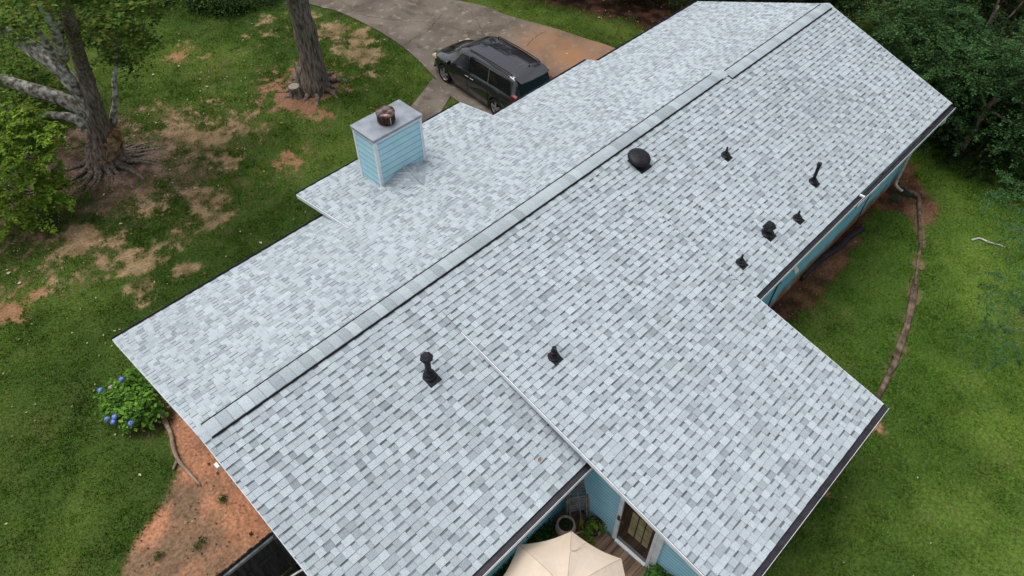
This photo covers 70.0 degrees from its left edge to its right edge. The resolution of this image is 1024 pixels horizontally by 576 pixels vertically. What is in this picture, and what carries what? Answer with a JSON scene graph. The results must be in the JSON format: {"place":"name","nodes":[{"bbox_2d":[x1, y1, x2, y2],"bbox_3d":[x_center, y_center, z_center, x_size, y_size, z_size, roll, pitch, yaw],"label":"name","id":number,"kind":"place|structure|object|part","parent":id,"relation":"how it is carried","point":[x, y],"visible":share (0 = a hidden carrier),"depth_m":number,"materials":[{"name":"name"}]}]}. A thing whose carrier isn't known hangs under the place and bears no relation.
{"place":"outdoors","nodes":[
{"label":"outdoors","id":0,"kind":"place"},
{"bbox_2d":[411,78,450,121],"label":"path","id":1,"kind":"structure","parent":0,"point":[432,98],"depth_m":27.10,"materials":[{"name":"concrete"}]},
{"bbox_2d":[309,0,614,113],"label":"driveway","id":2,"kind":"structure","parent":0,"point":[550,48],"depth_m":30.43,"materials":[{"name":"concrete"}]},
{"bbox_2d":[342,1,545,45],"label":"driveway cracks","id":3,"kind":"object","parent":2,"relation":"on","point":[448,26],"visible":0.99,"depth_m":30.73,"materials":[{"name":"grey concrete"}]},
{"bbox_2d":[432,36,553,112],"bbox_3d":[-0.847,-8.140,26.895,2.380,1.845,5.165,-34,56,-26],"label":"minivan","id":4,"kind":"object","parent":2,"relation":"on","point":[495,73],"visible":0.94,"depth_m":25.93,"materials":[{"name":"grey paint"}]},
{"bbox_3d":[-1.855,-8.283,26.505,0.147,0.553,0.850,-34,56,-26],"label":"side window","id":5,"kind":"part","parent":4,"relation":"part of","materials":[{"name":"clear glass"}]},
{"bbox_3d":[-1.193,-7.746,25.961,0.127,0.534,1.070,-34,56,-26],"label":"side window","id":6,"kind":"part","parent":4,"relation":"part of","materials":[{"name":"black glass"}]},
{"bbox_3d":[-0.425,-7.120,25.377,0.128,0.487,1.167,-35,57,-27],"label":"side window","id":7,"kind":"part","parent":4,"relation":"part of","materials":[{"name":"black glass"}]},
{"bbox_3d":[0.792,-7.040,25.351,1.400,0.500,0.214,-34,56,-26],"label":"rear window","id":8,"kind":"part","parent":4,"relation":"part of","materials":[{"name":"black glass"}]},
{"bbox_2d":[0,0,1023,575],"bbox_3d":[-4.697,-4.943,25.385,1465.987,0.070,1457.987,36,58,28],"label":"lawn","id":9,"kind":"structure","parent":0,"point":[218,526],"depth_m":20.29,"materials":[{"name":"green plant"}]},
{"bbox_2d":[0,99,78,242],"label":"maple","id":10,"kind":"object","parent":9,"relation":"on","point":[13,159],"visible":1,"depth_m":21.57,"materials":[{"name":"green plant"}]},
{"bbox_2d":[0,0,187,195],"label":"broadleaf tree","id":11,"kind":"object","parent":9,"relation":"on","point":[107,152],"visible":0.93,"depth_m":22.20,"materials":[{"name":"green plant"}]},
{"bbox_2d":[76,0,181,21],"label":"garden shrub","id":12,"kind":"object","parent":9,"relation":"on","point":[165,2],"visible":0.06,"depth_m":31.62,"materials":[{"name":"green plant"}]},
{"bbox_2d":[92,365,169,435],"bbox_3d":[-9.299,2.761,17.968,2.056,0.845,1.750,36,58,28],"label":"hydrangea","id":13,"kind":"object","parent":9,"relation":"on","point":[130,395],"visible":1,"depth_m":17.73,"materials":[{"name":"green plant"}]},
{"bbox_2d":[149,548,168,564],"bbox_3d":[-7.590,5.765,15.732,0.384,0.071,0.366,-2,48,-1],"label":"weed","id":14,"kind":"object","parent":9,"relation":"on","point":[157,556],"visible":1,"depth_m":15.74,"materials":[{"name":"green plant"}]},
{"bbox_2d":[193,536,207,551],"bbox_3d":[-6.790,5.568,15.902,0.291,0.074,0.372,16,50,15],"label":"weed","id":15,"kind":"object","parent":9,"relation":"on","point":[199,543],"visible":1,"depth_m":15.93,"materials":[{"name":"green plant"}]},
{"bbox_2d":[217,495,227,504],"bbox_3d":[-6.564,4.782,16.601,0.287,0.069,0.255,7,49,7],"label":"weed","id":16,"kind":"object","parent":9,"relation":"on","point":[222,498],"visible":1,"depth_m":16.59,"materials":[{"name":"green plant"}]},
{"bbox_2d":[170,0,281,23],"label":"garden shrub","id":17,"kind":"object","parent":9,"relation":"on","point":[230,6],"visible":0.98,"depth_m":31.42,"materials":[{"name":"green plant"}]},
{"bbox_2d":[216,532,297,575],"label":"board fence","id":18,"kind":"object","parent":9,"relation":"on","point":[268,554],"visible":0.73,"depth_m":14.52,"materials":[{"name":"black wood"}]},
{"bbox_2d":[288,83,303,99],"bbox_3d":[-8.069,-7.279,27.273,0.584,0.552,0.622,36,58,28],"label":"tree stump","id":19,"kind":"object","parent":9,"relation":"on","point":[295,92],"visible":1,"depth_m":27.13,"materials":[{"name":"brown wood"}]},
{"bbox_2d":[285,565,306,575],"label":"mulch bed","id":20,"kind":"object","parent":9,"relation":"on","point":[291,572],"depth_m":15.50,"materials":[{"name":"brown"}]},
{"bbox_2d":[277,0,349,106],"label":"shade tree","id":21,"kind":"object","parent":9,"relation":"on","point":[312,78],"visible":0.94,"depth_m":26.40,"materials":[{"name":"brown plant"}]},
{"bbox_2d":[0,0,1017,575],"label":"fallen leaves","id":22,"kind":"object","parent":9,"relation":"on","point":[222,178],"depth_m":18.70,"materials":[{"name":"brown plant"}]},
{"bbox_2d":[492,516,558,575],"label":"ivy shrub","id":23,"kind":"object","parent":9,"relation":"on","point":[540,535],"visible":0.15,"depth_m":15.09,"materials":[{"name":"green plant"}]},
{"bbox_2d":[127,198,924,575],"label":"soil clods","id":24,"kind":"object","parent":9,"relation":"on","point":[257,536],"visible":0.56,"depth_m":16.49,"materials":[{"name":"brown soil"}]},
{"bbox_2d":[111,1,955,575],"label":"house","id":25,"kind":"structure","parent":9,"relation":"on","point":[417,347],"depth_m":15.18,"materials":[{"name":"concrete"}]},
{"bbox_2d":[612,497,658,567],"bbox_3d":[2.437,4.759,14.361,0.930,2.060,0.145,36,58,28],"label":"patio door","id":26,"kind":"structure","parent":25,"relation":"in","point":[631,532],"depth_m":14.49,"materials":[{"name":"brown glass"}]},
{"bbox_2d":[501,504,646,575],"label":"deck","id":27,"kind":"structure","parent":9,"relation":"on","point":[605,542],"depth_m":15.19,"materials":[{"name":"brown wood"}]},
{"bbox_2d":[504,531,624,575],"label":"patio umbrella","id":28,"kind":"object","parent":27,"relation":"on","point":[571,553],"visible":1,"depth_m":12.95,"materials":[{"name":"beige fabric"}]},
{"bbox_2d":[555,515,575,536],"bbox_3d":[1.113,4.990,15.195,0.430,0.568,0.430,36,58,28],"label":"planter pot","id":29,"kind":"object","parent":27,"relation":"on","point":[565,524],"visible":0.93,"depth_m":15.05,"materials":[{"name":"ceramic"}]},
{"bbox_2d":[566,480,589,517],"bbox_3d":[1.366,4.387,15.220,0.527,1.233,0.435,-9,49,-7],"label":"folding chair","id":30,"kind":"object","parent":27,"relation":"on","point":[569,501],"visible":0.63,"depth_m":15.25,"materials":[{"name":"grey wood"}]},
{"bbox_2d":[576,485,583,530],"bbox_3d":[1.361,4.539,15.102,0.203,1.304,0.461,-30,55,-24],"label":"broom","id":31,"kind":"object","parent":27,"relation":"on","point":[580,528],"visible":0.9,"depth_m":15.29,"materials":[{"name":"brown wood"}]},
{"bbox_2d":[575,530,595,546],"bbox_3d":[1.512,5.214,15.151,0.493,0.329,0.464,-3,48,-2],"label":"plant","id":32,"kind":"object","parent":27,"relation":"on","point":[582,534],"visible":0.46,"depth_m":15.14,"materials":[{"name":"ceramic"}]},
{"bbox_2d":[581,514,608,537],"bbox_3d":[1.708,5.038,15.276,0.616,0.375,0.508,36,58,28],"label":"plant","id":33,"kind":"object","parent":27,"relation":"on","point":[593,523],"visible":0.99,"depth_m":15.25,"materials":[{"name":"green plant"}]},
{"bbox_2d":[641,563,673,575],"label":"plant","id":34,"kind":"object","parent":27,"relation":"on","point":[656,569],"visible":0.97,"depth_m":14.37,"materials":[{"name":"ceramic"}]},
{"bbox_2d":[694,0,822,2],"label":"woodland tree","id":35,"kind":"object","parent":9,"relation":"on","point":[792,1],"visible":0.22,"depth_m":29.36,"materials":[{"name":"green plant"}]},
{"bbox_2d":[550,0,1022,131],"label":"undergrowth","id":36,"kind":"object","parent":9,"relation":"on","point":[677,2],"visible":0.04,"depth_m":31.07,"materials":[{"name":"green plant"}]},
{"bbox_2d":[770,0,876,22],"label":"woodland tree","id":37,"kind":"object","parent":9,"relation":"on","point":[831,2],"visible":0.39,"depth_m":28.08,"materials":[{"name":"green plant"}]},
{"bbox_2d":[799,226,864,280],"bbox_3d":[9.467,-1.065,21.670,3.178,0.206,0.273,-32,55,-25],"label":"mulch bed","id":38,"kind":"object","parent":9,"relation":"on","point":[841,244],"visible":0.97,"depth_m":21.60,"materials":[{"name":"brown soil"}]},
{"bbox_2d":[807,0,939,32],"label":"woodland tree","id":39,"kind":"object","parent":9,"relation":"on","point":[841,7],"visible":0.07,"depth_m":27.23,"materials":[{"name":"green plant"}]},
{"bbox_2d":[840,0,941,63],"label":"woodland tree","id":40,"kind":"object","parent":9,"relation":"on","point":[869,23],"visible":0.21,"depth_m":25.63,"materials":[{"name":"green plant"}]},
{"bbox_2d":[891,193,901,201],"bbox_3d":[12.260,-2.878,23.330,0.240,0.055,0.340,28,54,23],"label":"utility cover","id":41,"kind":"object","parent":9,"relation":"on","point":[896,198],"visible":1,"depth_m":23.30,"materials":[{"name":"green plastic"}]},
{"bbox_2d":[875,185,922,399],"bbox_3d":[10.816,0.261,20.518,1.014,0.181,10.206,20,51,17],"label":"log border","id":42,"kind":"object","parent":9,"relation":"on","point":[898,350],"visible":0.87,"depth_m":20.03,"materials":[{"name":"stone"}]},
{"bbox_2d":[834,0,969,41],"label":"woodland tree","id":43,"kind":"object","parent":9,"relation":"on","point":[943,3],"visible":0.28,"depth_m":24.24,"materials":[{"name":"green plant"}]},
{"bbox_2d":[902,188,921,198],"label":"splash block","id":44,"kind":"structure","parent":9,"relation":"on","point":[905,192],"depth_m":23.43,"materials":[{"name":"green plastic"}]},
{"bbox_2d":[862,0,1007,161],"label":"woodland tree","id":45,"kind":"object","parent":9,"relation":"on","point":[890,30],"visible":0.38,"depth_m":22.98,"materials":[{"name":"green plant"}]},
{"bbox_2d":[884,0,1023,91],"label":"woodland tree","id":46,"kind":"object","parent":9,"relation":"on","point":[994,10],"visible":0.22,"depth_m":24.26,"materials":[{"name":"green plant"}]},
{"bbox_2d":[891,0,1023,50],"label":"woodland tree","id":47,"kind":"object","parent":9,"relation":"on","point":[1018,14],"visible":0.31,"depth_m":26.71,"materials":[{"name":"green plant"}]},
{"bbox_2d":[892,0,1023,117],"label":"woodland tree","id":48,"kind":"object","parent":9,"relation":"on","point":[975,16],"visible":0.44,"depth_m":23.15,"materials":[{"name":"green plant"}]},
{"bbox_2d":[905,27,1023,170],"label":"woodland tree","id":49,"kind":"object","parent":9,"relation":"on","point":[970,131],"visible":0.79,"depth_m":22.38,"materials":[{"name":"green plant"}]},
{"bbox_2d":[909,22,1023,128],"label":"woodland tree","id":50,"kind":"object","parent":9,"relation":"on","point":[979,68],"visible":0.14,"depth_m":22.90,"materials":[{"name":"green plant"}]},
{"bbox_2d":[929,71,1023,181],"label":"woodland tree","id":51,"kind":"object","parent":9,"relation":"on","point":[954,158],"visible":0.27,"depth_m":23.93,"materials":[{"name":"green plant"}]},
{"bbox_2d":[952,71,1023,194],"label":"woodland tree","id":52,"kind":"object","parent":9,"relation":"on","point":[1010,170],"visible":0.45,"depth_m":23.36,"materials":[{"name":"green plant"}]},
{"bbox_2d":[971,237,1004,247],"bbox_3d":[14.305,-1.385,21.951,0.983,0.079,0.203,14,50,13],"label":"fallen branch","id":53,"kind":"object","parent":9,"relation":"on","point":[973,239],"visible":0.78,"depth_m":21.97,"materials":[{"name":"beige wood"}]},
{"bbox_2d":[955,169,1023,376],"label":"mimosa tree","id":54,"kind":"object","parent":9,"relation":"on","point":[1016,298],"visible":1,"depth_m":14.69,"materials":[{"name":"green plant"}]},
{"bbox_2d":[981,39,1023,126],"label":"woodland tree","id":55,"kind":"object","parent":9,"relation":"on","point":[1016,104],"visible":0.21,"depth_m":23.65,"materials":[{"name":"green plant"}]}
]}

